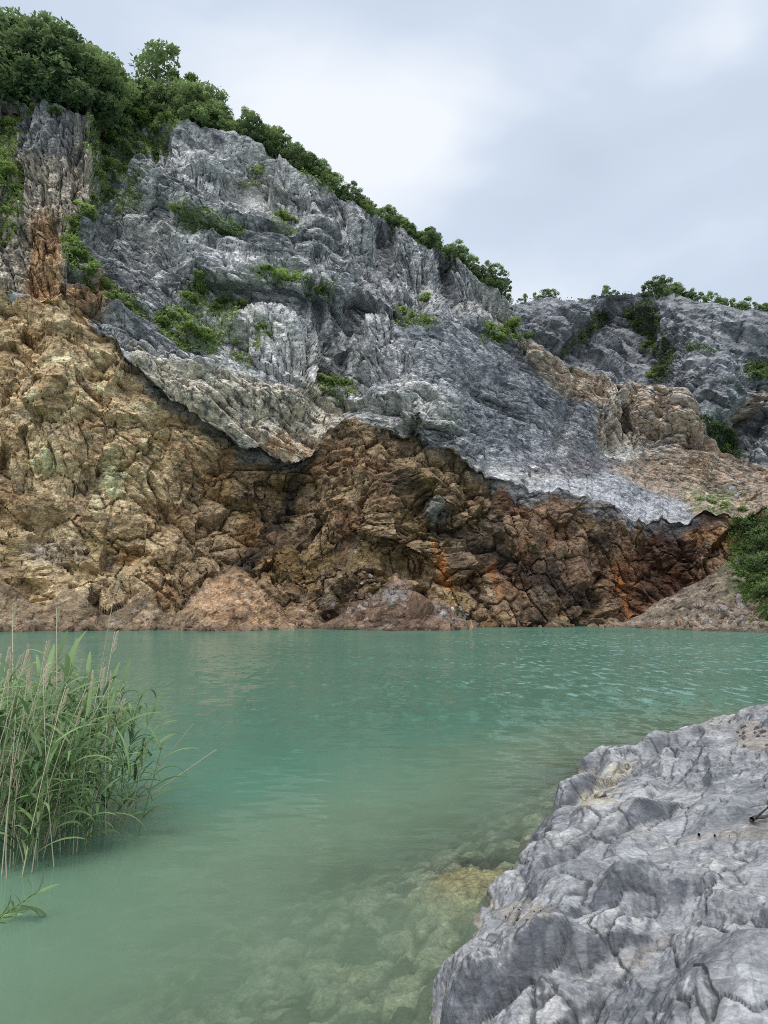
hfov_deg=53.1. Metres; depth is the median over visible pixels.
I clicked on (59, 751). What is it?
reed
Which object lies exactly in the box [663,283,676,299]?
tree
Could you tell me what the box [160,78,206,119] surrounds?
tree
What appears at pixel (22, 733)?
reed
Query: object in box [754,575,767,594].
bush
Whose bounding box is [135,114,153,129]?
bush
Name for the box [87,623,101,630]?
boulder
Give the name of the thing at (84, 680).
reed
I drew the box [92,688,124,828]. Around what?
reed
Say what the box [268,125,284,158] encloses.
tree
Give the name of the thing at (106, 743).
reed
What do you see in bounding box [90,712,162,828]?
reed
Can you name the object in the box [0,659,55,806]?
reed
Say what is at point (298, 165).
tree
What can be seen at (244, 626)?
boulder
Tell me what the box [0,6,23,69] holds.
tree
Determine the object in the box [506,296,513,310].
tree
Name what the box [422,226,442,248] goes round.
tree
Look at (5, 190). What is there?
bush
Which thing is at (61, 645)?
reed
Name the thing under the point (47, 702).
reed
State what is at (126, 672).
reed
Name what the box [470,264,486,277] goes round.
tree
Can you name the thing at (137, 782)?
reed
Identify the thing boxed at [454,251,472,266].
tree
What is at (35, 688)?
reed
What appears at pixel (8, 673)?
reed
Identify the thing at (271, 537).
boulder
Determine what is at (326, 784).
water
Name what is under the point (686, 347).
ground cover
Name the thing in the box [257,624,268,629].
boulder
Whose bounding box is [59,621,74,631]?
boulder
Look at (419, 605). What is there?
boulder
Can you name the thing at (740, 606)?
boulder
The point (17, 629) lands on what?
boulder
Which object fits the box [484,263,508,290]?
tree
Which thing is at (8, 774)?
reed
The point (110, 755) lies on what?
reed
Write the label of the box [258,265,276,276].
bush
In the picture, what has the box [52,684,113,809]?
reed
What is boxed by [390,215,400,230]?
tree
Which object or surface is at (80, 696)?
reed
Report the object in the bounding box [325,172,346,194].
tree
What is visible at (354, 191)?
tree
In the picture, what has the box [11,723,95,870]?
reed
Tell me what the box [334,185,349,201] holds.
tree
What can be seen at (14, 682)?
reed
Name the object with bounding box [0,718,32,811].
reed
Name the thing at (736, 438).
bush
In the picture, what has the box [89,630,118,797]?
reed
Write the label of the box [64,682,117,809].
reed
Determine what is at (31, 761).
reed
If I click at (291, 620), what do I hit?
boulder
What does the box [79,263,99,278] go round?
bush
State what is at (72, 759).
reed
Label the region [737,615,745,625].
boulder
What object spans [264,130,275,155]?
tree
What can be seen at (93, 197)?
bush
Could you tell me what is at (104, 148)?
bush
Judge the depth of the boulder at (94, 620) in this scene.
73.20 m
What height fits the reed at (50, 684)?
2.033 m
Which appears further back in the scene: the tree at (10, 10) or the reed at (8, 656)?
the tree at (10, 10)
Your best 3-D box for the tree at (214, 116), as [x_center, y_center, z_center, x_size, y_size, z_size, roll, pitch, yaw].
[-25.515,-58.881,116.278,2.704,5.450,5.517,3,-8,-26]
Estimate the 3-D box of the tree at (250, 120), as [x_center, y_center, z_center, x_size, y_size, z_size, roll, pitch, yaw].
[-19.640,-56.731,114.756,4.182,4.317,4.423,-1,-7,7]
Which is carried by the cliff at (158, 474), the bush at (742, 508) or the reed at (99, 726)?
the bush at (742, 508)
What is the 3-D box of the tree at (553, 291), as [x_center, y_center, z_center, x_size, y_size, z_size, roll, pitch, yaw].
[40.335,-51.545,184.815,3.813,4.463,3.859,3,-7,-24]
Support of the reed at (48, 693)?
in the water
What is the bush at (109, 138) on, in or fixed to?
on the cliff at (158, 474)
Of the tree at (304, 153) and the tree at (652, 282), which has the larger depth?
the tree at (652, 282)
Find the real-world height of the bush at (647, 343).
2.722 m
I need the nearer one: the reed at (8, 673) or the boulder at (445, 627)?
the reed at (8, 673)
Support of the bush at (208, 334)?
on the cliff at (158, 474)
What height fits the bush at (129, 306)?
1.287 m
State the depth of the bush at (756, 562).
77.17 m
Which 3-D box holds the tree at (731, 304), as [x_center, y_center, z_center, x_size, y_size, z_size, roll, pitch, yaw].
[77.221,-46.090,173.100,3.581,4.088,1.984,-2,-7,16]
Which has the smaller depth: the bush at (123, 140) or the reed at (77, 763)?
the reed at (77, 763)
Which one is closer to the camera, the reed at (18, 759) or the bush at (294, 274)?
the reed at (18, 759)
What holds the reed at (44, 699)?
in the water
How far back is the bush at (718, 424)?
151.50 m
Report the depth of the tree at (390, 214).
117.64 m
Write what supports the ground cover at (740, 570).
on the cliff at (158, 474)
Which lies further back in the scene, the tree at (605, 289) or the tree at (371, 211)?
the tree at (605, 289)
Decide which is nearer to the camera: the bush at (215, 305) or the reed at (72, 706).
the reed at (72, 706)
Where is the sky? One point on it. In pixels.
(577, 148)
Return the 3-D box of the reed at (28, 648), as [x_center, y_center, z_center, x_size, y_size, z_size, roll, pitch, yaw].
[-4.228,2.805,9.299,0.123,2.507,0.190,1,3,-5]
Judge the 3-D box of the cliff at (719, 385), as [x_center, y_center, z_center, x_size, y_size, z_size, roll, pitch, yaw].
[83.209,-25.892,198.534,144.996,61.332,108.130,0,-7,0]
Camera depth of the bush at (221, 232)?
105.00 m
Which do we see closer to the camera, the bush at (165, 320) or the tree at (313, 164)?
the bush at (165, 320)
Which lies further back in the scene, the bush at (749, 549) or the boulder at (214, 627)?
the bush at (749, 549)
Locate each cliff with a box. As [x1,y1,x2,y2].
[0,98,767,632]
[509,293,767,464]
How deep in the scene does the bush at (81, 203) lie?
96.32 m
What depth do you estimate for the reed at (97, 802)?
8.06 m
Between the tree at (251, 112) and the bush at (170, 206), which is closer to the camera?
the bush at (170, 206)
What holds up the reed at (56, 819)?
in the water
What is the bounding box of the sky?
[0,0,767,310]
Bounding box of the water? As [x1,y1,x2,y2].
[0,626,767,1023]
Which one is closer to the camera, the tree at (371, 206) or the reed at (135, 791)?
the reed at (135, 791)
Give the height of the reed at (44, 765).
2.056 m
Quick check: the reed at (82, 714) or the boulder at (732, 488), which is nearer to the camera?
the reed at (82, 714)
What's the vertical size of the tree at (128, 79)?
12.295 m
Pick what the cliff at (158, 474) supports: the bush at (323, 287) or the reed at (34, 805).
the bush at (323, 287)
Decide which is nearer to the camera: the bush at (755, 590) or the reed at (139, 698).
the reed at (139, 698)
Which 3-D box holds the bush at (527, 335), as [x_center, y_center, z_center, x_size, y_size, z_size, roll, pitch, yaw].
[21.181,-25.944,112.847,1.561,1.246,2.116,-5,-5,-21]
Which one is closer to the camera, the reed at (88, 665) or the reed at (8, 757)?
the reed at (8, 757)
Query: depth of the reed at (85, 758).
8.80 m
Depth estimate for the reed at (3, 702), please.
7.84 m
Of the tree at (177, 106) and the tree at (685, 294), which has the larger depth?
the tree at (685, 294)
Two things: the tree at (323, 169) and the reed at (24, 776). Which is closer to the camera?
the reed at (24, 776)
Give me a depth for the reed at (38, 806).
7.49 m
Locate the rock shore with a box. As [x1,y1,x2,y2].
[412,703,767,1023]
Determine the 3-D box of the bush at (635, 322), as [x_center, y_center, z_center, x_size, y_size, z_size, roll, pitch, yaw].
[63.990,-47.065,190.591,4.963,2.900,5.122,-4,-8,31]
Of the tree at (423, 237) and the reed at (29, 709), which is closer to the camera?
the reed at (29, 709)
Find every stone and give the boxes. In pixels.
[594,791,605,798]
[604,778,610,786]
[624,763,629,769]
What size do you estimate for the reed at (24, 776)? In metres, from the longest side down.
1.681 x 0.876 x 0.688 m
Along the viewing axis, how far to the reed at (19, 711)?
9.45 m
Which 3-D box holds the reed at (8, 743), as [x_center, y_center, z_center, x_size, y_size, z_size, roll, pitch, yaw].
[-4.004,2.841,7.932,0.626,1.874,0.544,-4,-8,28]
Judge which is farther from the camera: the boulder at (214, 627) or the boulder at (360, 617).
the boulder at (360, 617)
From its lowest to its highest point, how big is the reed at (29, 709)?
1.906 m
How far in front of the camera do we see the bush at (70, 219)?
95.27 m
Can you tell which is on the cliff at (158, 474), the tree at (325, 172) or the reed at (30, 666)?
the tree at (325, 172)
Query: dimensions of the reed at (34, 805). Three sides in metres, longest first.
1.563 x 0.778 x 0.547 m
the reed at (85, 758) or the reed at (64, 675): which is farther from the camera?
the reed at (64, 675)
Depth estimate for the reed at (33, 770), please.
8.25 m
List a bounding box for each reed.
[0,645,68,843]
[0,649,29,775]
[0,651,13,817]
[0,655,20,725]
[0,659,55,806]
[0,662,30,759]
[0,662,50,813]
[0,664,29,804]
[0,664,37,829]
[0,667,30,796]
[0,669,10,707]
[0,669,26,827]
[0,677,45,822]
[0,682,36,782]
[0,683,21,790]
[0,683,51,778]
[0,686,25,835]
[0,689,57,814]
[0,693,15,742]
[0,694,54,825]
[0,695,17,811]
[0,700,20,761]
[0,701,14,818]
[0,704,59,837]
[0,711,12,771]
[0,711,29,826]
[0,717,42,829]
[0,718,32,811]
[0,722,47,860]
[0,722,77,861]
[0,725,19,784]
[0,727,57,871]
[0,800,23,862]
[0,864,59,922]
[0,893,46,919]
[1,646,10,685]
[1,671,79,846]
[1,694,61,853]
[1,714,15,874]
[2,662,58,772]
[2,693,85,820]
[2,703,40,801]
[3,675,83,859]
[5,673,83,819]
[5,710,25,878]
[6,737,11,855]
[7,693,29,823]
[8,678,62,794]
[9,706,35,866]
[10,686,50,795]
[10,711,99,861]
[11,630,93,799]
[11,654,44,754]
[11,687,102,837]
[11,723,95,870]
[12,604,16,827]
[12,653,97,837]
[12,689,58,791]
[13,667,32,864]
[13,716,76,840]
[14,734,63,874]
[15,674,54,793]
[17,656,76,786]
[17,680,106,838]
[17,701,69,845]
[17,712,23,846]
[20,724,85,865]
[21,680,54,848]
[22,688,68,874]
[22,706,115,849]
[22,720,77,842]
[24,716,113,866]
[25,690,103,831]
[26,631,77,759]
[26,644,41,762]
[26,668,37,859]
[27,640,49,792]
[29,738,70,850]
[30,684,66,854]
[31,638,94,814]
[31,649,80,730]
[31,689,85,872]
[38,674,94,761]
[42,707,82,858]
[43,665,53,866]
[44,661,55,841]
[44,679,112,844]
[44,688,119,829]
[45,723,116,852]
[47,694,84,822]
[48,652,106,811]
[48,688,108,855]
[48,712,112,856]
[51,660,82,830]
[51,709,118,828]
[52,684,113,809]
[52,696,103,837]
[54,663,64,805]
[55,670,106,813]
[55,708,131,852]
[56,606,60,829]
[56,757,95,838]
[57,685,123,833]
[59,698,61,851]
[59,704,125,848]
[60,715,121,834]
[61,676,115,810]
[61,695,108,819]
[64,678,87,843]
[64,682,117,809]
[65,676,119,831]
[70,745,139,853]
[73,670,93,853]
[76,667,105,851]
[79,575,120,803]
[79,707,137,828]
[79,726,151,847]
[81,693,133,790]
[82,680,130,740]
[83,686,134,795]
[84,662,128,795]
[84,678,132,782]
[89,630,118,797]
[89,684,122,821]
[89,684,139,836]
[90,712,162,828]
[90,716,133,811]
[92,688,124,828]
[92,699,142,779]
[92,717,150,779]
[93,659,141,793]
[96,663,102,797]
[97,718,153,819]
[98,702,111,834]
[99,699,125,801]
[102,734,174,829]
[105,671,111,832]
[106,695,120,818]
[109,696,139,803]
[110,691,172,828]
[110,702,144,809]
[112,703,146,807]
[113,713,185,822]
[115,678,158,790]
[116,749,216,818]
[120,724,192,812]
[123,742,144,825]
[135,761,164,808]
[137,724,197,835]
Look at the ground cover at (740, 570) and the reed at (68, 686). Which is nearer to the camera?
the reed at (68, 686)
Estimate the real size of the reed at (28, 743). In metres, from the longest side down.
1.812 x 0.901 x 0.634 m
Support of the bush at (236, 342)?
on the cliff at (158, 474)
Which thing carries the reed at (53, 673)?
in the water
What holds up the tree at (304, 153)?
on the cliff at (158, 474)
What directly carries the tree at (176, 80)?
on the cliff at (158, 474)
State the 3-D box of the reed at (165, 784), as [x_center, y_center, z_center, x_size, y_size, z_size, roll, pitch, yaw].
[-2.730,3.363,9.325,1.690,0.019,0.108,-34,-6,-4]
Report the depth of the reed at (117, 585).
9.86 m
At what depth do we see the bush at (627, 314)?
192.42 m
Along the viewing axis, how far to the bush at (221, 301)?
104.20 m
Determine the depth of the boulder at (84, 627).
71.83 m
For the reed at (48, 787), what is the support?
in the water
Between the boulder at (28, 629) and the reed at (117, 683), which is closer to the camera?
the reed at (117, 683)
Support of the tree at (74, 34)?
on the cliff at (158, 474)
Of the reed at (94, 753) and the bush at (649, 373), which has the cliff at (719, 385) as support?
the bush at (649, 373)
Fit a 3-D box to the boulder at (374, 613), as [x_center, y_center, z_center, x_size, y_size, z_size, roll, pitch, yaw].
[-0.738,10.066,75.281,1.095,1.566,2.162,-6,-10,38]
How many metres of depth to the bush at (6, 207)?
94.00 m
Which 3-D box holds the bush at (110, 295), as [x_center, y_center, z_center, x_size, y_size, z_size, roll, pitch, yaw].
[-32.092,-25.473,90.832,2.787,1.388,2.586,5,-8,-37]
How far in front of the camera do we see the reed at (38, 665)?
10.39 m
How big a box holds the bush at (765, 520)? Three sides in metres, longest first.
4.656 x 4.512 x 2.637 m
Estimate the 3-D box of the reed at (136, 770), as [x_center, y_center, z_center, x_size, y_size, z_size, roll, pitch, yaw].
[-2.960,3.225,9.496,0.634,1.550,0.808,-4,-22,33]
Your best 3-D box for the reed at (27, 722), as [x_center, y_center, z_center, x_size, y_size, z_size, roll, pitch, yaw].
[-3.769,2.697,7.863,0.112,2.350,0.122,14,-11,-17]
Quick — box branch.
[749,807,767,821]
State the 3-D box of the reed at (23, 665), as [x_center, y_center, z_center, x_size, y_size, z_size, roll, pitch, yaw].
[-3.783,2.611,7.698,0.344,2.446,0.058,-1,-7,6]
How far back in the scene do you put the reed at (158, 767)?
9.65 m
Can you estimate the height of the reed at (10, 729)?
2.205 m
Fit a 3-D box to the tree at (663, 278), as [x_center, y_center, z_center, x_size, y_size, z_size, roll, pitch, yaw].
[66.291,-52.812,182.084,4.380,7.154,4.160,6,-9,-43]
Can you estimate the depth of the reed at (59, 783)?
7.96 m
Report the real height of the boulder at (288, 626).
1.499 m
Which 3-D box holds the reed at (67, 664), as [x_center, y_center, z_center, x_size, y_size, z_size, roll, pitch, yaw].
[-3.700,2.719,8.462,0.845,2.348,0.831,0,-7,-4]
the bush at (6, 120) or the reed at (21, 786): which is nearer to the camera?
the reed at (21, 786)
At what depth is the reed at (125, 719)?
9.34 m
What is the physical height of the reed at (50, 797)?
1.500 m
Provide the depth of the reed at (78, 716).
7.79 m
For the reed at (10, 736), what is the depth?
8.19 m
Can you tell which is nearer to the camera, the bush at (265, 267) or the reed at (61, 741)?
the reed at (61, 741)
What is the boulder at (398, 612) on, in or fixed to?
on the cliff at (158, 474)
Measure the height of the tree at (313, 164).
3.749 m
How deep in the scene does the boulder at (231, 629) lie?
71.99 m
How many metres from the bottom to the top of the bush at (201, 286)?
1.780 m
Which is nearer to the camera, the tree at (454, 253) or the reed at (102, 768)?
the reed at (102, 768)
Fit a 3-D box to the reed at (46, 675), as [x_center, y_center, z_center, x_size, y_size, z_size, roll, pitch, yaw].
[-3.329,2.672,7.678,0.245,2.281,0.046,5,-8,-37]
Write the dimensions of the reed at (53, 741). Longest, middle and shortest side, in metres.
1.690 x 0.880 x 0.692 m
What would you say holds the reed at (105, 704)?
in the water
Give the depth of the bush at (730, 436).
154.90 m
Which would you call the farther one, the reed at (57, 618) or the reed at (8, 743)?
the reed at (57, 618)
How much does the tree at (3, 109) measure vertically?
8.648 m
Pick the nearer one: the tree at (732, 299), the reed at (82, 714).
the reed at (82, 714)
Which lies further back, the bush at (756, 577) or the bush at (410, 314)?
the bush at (410, 314)
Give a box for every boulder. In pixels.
[11,624,25,631]
[21,626,34,631]
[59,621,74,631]
[82,624,88,629]
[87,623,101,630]
[89,616,98,625]
[150,623,156,629]
[196,624,205,630]
[209,623,222,630]
[225,627,237,630]
[237,611,242,618]
[238,622,252,630]
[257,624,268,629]
[266,531,276,543]
[278,622,294,629]
[289,618,295,624]
[303,619,315,627]
[310,604,316,611]
[343,619,356,629]
[356,612,364,620]
[368,607,384,620]
[389,607,404,617]
[407,591,434,619]
[439,623,450,630]
[458,625,468,629]
[468,620,473,629]
[676,618,682,625]
[689,621,696,626]
[696,599,702,607]
[711,607,717,613]
[717,604,728,611]
[729,486,736,491]
[735,594,743,602]
[737,602,744,609]
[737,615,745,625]
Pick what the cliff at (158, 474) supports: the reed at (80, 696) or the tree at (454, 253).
the tree at (454, 253)
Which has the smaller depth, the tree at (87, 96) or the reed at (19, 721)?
the reed at (19, 721)
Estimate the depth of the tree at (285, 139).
115.66 m
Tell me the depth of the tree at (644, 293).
185.33 m
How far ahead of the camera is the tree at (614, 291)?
194.49 m
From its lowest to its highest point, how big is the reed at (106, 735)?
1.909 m
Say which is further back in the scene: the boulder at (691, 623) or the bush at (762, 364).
the bush at (762, 364)
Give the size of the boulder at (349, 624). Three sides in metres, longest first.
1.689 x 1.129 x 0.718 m
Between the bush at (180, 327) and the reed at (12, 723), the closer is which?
the reed at (12, 723)
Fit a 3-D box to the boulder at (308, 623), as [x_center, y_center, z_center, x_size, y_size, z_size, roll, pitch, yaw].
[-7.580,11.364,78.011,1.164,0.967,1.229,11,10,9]
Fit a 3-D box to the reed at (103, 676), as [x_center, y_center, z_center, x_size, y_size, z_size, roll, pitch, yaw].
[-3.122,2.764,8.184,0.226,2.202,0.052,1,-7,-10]
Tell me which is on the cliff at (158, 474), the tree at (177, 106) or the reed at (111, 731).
the tree at (177, 106)
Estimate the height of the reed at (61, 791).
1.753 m
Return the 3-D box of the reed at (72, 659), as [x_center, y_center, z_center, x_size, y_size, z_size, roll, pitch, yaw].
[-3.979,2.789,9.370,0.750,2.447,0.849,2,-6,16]
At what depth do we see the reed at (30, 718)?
9.54 m
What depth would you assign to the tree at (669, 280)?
180.37 m
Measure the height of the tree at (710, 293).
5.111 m
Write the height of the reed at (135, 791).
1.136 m
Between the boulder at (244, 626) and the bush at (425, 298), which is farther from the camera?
the bush at (425, 298)
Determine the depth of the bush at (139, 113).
114.37 m
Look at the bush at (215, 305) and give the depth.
101.80 m
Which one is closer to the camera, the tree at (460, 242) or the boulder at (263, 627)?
the boulder at (263, 627)
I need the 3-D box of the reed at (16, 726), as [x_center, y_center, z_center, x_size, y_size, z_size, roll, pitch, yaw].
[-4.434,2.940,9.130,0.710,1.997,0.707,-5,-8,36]
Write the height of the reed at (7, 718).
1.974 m
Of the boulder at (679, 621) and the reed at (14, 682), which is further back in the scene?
the boulder at (679, 621)
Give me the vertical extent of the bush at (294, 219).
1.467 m
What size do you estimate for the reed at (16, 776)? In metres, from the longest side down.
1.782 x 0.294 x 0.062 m
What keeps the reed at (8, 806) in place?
in the water
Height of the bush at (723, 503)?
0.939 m
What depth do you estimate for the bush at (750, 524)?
93.39 m
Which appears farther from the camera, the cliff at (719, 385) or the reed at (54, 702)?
the cliff at (719, 385)
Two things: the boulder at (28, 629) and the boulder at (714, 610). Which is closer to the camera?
the boulder at (28, 629)
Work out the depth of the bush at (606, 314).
194.44 m
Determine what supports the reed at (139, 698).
in the water
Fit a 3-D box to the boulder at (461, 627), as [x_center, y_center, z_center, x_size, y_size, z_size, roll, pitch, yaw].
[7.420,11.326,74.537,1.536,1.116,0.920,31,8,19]
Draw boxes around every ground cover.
[0,110,767,620]
[510,291,767,455]
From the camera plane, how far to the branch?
7.14 m
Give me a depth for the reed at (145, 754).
8.75 m
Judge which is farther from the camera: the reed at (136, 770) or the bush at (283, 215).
the bush at (283, 215)
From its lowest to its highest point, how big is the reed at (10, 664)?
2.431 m
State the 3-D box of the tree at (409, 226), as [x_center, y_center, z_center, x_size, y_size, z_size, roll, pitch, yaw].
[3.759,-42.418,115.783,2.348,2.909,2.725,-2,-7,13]
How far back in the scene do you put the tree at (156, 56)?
119.00 m
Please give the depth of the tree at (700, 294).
175.22 m
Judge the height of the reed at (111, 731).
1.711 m
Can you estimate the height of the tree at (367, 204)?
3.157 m
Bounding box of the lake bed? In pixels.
[259,767,578,1023]
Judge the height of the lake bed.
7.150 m
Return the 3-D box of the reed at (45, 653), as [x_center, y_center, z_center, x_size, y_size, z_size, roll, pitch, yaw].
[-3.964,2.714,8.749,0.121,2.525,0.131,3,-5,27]
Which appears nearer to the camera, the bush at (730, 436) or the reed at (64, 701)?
the reed at (64, 701)
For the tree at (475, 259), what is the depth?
118.63 m
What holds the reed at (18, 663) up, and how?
in the water
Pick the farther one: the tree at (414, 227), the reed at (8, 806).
the tree at (414, 227)
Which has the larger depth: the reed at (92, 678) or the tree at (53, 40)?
the tree at (53, 40)
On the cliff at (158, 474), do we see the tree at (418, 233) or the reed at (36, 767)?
the tree at (418, 233)
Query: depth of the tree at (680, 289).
176.87 m
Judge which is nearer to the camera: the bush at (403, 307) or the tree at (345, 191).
the bush at (403, 307)
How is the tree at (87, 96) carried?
on the cliff at (158, 474)
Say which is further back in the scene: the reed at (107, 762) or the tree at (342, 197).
the tree at (342, 197)
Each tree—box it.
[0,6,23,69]
[0,10,100,119]
[0,12,44,116]
[0,28,63,104]
[0,50,9,95]
[0,54,36,114]
[5,6,27,27]
[7,18,101,112]
[24,16,100,118]
[42,51,106,112]
[52,42,129,131]
[60,51,115,121]
[68,47,125,130]
[75,38,110,58]
[85,51,125,122]
[100,81,142,139]
[101,67,133,139]
[114,70,150,122]
[123,93,144,116]
[128,38,200,103]
[129,75,168,121]
[141,79,169,117]
[142,82,184,116]
[156,75,194,121]
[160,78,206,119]
[160,82,193,121]
[170,82,210,127]
[192,103,218,127]
[197,80,229,108]
[202,99,228,128]
[205,97,233,115]
[208,107,226,129]
[211,114,234,129]
[218,118,241,132]
[237,106,253,133]
[239,110,260,139]
[241,115,266,142]
[254,123,276,148]
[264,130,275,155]
[265,139,285,157]
[266,133,297,160]
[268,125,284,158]
[281,140,299,161]
[286,141,308,170]
[292,147,310,171]
[299,150,315,171]
[300,153,319,174]
[305,155,325,177]
[313,158,331,177]
[317,165,326,180]
[319,169,339,186]
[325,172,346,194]
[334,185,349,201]
[338,186,351,199]
[342,181,363,203]
[350,188,360,202]
[353,194,372,209]
[360,200,375,215]
[361,198,374,216]
[364,201,377,214]
[379,204,397,224]
[381,206,398,222]
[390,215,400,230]
[391,214,410,235]
[402,221,416,237]
[403,222,417,236]
[412,231,420,242]
[415,226,441,250]
[420,234,433,249]
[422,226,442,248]
[423,229,442,248]
[443,244,458,262]
[447,239,471,264]
[450,245,467,263]
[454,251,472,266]
[467,253,480,274]
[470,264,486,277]
[479,260,497,289]
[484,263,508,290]
[499,277,512,299]
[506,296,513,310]
[518,293,527,303]
[536,289,550,299]
[547,289,559,297]
[601,284,611,295]
[607,290,620,295]
[640,280,654,297]
[647,275,667,297]
[653,274,671,296]
[654,281,665,298]
[656,277,676,295]
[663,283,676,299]
[668,282,683,296]
[672,284,686,296]
[681,291,691,298]
[689,288,698,301]
[693,291,708,302]
[701,291,721,302]
[722,300,734,307]
[730,297,743,308]
[736,296,756,309]
[753,301,761,310]
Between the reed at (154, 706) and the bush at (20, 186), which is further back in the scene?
the bush at (20, 186)
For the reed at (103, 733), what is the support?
in the water
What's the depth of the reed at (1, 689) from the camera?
7.53 m
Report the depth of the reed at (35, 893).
6.31 m
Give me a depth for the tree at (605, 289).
193.97 m
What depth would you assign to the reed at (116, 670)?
10.37 m
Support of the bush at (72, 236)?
on the cliff at (158, 474)
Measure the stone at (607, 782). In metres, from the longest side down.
0.146 x 0.131 x 0.092 m
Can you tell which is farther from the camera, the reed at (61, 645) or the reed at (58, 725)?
the reed at (61, 645)
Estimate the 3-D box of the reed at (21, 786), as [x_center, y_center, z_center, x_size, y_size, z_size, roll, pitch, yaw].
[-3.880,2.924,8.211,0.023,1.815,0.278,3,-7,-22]
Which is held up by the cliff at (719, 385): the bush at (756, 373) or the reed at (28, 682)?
the bush at (756, 373)
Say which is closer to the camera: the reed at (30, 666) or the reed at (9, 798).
the reed at (9, 798)
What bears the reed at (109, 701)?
in the water
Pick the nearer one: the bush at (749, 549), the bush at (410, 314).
the bush at (749, 549)
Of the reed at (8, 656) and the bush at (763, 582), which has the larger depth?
the bush at (763, 582)
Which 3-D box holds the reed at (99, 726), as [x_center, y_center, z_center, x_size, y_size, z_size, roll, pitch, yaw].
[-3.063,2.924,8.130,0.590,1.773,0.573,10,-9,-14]
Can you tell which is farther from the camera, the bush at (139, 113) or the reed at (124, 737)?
the bush at (139, 113)
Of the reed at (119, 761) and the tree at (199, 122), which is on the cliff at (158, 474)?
the tree at (199, 122)
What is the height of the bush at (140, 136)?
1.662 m
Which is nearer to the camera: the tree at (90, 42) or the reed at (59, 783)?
the reed at (59, 783)
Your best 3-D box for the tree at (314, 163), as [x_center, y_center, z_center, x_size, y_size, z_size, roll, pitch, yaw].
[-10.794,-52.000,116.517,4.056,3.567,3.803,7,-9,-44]
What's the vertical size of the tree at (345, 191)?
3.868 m
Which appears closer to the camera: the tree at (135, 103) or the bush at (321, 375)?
the bush at (321, 375)
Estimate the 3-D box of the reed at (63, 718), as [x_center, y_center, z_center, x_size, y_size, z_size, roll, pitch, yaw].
[-3.748,2.938,8.733,1.005,1.928,0.789,5,-8,-12]
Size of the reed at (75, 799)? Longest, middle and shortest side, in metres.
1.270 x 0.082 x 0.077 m
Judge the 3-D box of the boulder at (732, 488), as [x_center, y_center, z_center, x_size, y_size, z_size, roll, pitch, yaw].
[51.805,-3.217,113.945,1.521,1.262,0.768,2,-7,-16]
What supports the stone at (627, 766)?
on the rock shore
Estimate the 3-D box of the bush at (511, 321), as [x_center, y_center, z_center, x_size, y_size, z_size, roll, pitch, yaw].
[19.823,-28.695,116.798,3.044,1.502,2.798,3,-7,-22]
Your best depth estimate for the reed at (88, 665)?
9.54 m
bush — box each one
[0,115,14,131]
[0,159,17,176]
[0,205,12,211]
[1,180,14,195]
[14,183,23,189]
[27,102,37,114]
[48,105,61,115]
[59,234,80,242]
[60,215,79,226]
[69,246,94,262]
[73,199,94,211]
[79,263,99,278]
[80,207,100,221]
[90,193,98,204]
[93,167,107,178]
[99,119,114,136]
[99,144,113,156]
[99,276,112,288]
[100,180,108,194]
[101,156,122,168]
[102,290,125,301]
[103,130,121,144]
[112,138,131,151]
[124,303,133,310]
[132,107,151,119]
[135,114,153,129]
[135,134,150,143]
[150,123,160,134]
[152,314,170,327]
[156,111,173,122]
[164,307,193,321]
[168,201,180,213]
[176,326,188,338]
[177,290,200,301]
[182,210,196,218]
[183,320,207,340]
[192,326,214,343]
[193,269,207,282]
[196,281,208,293]
[208,302,225,309]
[215,227,228,235]
[215,294,232,303]
[232,298,248,306]
[232,337,242,344]
[250,164,264,174]
[253,321,267,330]
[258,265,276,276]
[269,268,290,282]
[273,210,291,220]
[285,270,302,282]
[290,216,299,223]
[314,284,327,294]
[317,373,329,383]
[322,376,344,386]
[399,306,407,314]
[406,309,416,319]
[417,291,432,302]
[422,316,432,322]
[487,322,495,332]
[491,332,506,340]
[504,316,521,328]
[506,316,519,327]
[524,330,535,338]
[598,312,609,320]
[624,309,633,317]
[632,318,642,327]
[637,340,653,350]
[640,329,654,339]
[645,370,659,378]
[646,342,657,354]
[648,364,665,375]
[707,420,723,434]
[717,428,737,443]
[719,443,732,453]
[720,501,728,505]
[725,433,738,444]
[736,506,747,511]
[737,553,758,563]
[738,516,765,531]
[738,536,767,555]
[741,550,767,570]
[742,522,767,549]
[745,573,765,583]
[748,360,767,368]
[749,583,767,597]
[753,371,766,380]
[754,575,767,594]
[757,366,767,377]
[758,509,767,525]
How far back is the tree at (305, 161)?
115.01 m
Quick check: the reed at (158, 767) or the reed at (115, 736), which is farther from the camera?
the reed at (115, 736)
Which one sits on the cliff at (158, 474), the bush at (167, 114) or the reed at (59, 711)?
the bush at (167, 114)
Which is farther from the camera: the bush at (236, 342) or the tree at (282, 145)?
the tree at (282, 145)
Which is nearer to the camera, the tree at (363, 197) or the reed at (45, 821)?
the reed at (45, 821)
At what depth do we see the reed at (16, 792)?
7.62 m
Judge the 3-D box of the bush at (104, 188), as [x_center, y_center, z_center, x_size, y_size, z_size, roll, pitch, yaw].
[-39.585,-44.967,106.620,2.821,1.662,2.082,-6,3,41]
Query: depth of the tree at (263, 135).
114.47 m
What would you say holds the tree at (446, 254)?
on the cliff at (158, 474)
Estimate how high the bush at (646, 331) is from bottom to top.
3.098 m
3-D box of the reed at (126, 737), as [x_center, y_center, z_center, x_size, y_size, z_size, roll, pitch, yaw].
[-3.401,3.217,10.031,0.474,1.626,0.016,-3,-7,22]
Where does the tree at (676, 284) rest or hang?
on the cliff at (719, 385)
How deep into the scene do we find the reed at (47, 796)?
7.89 m

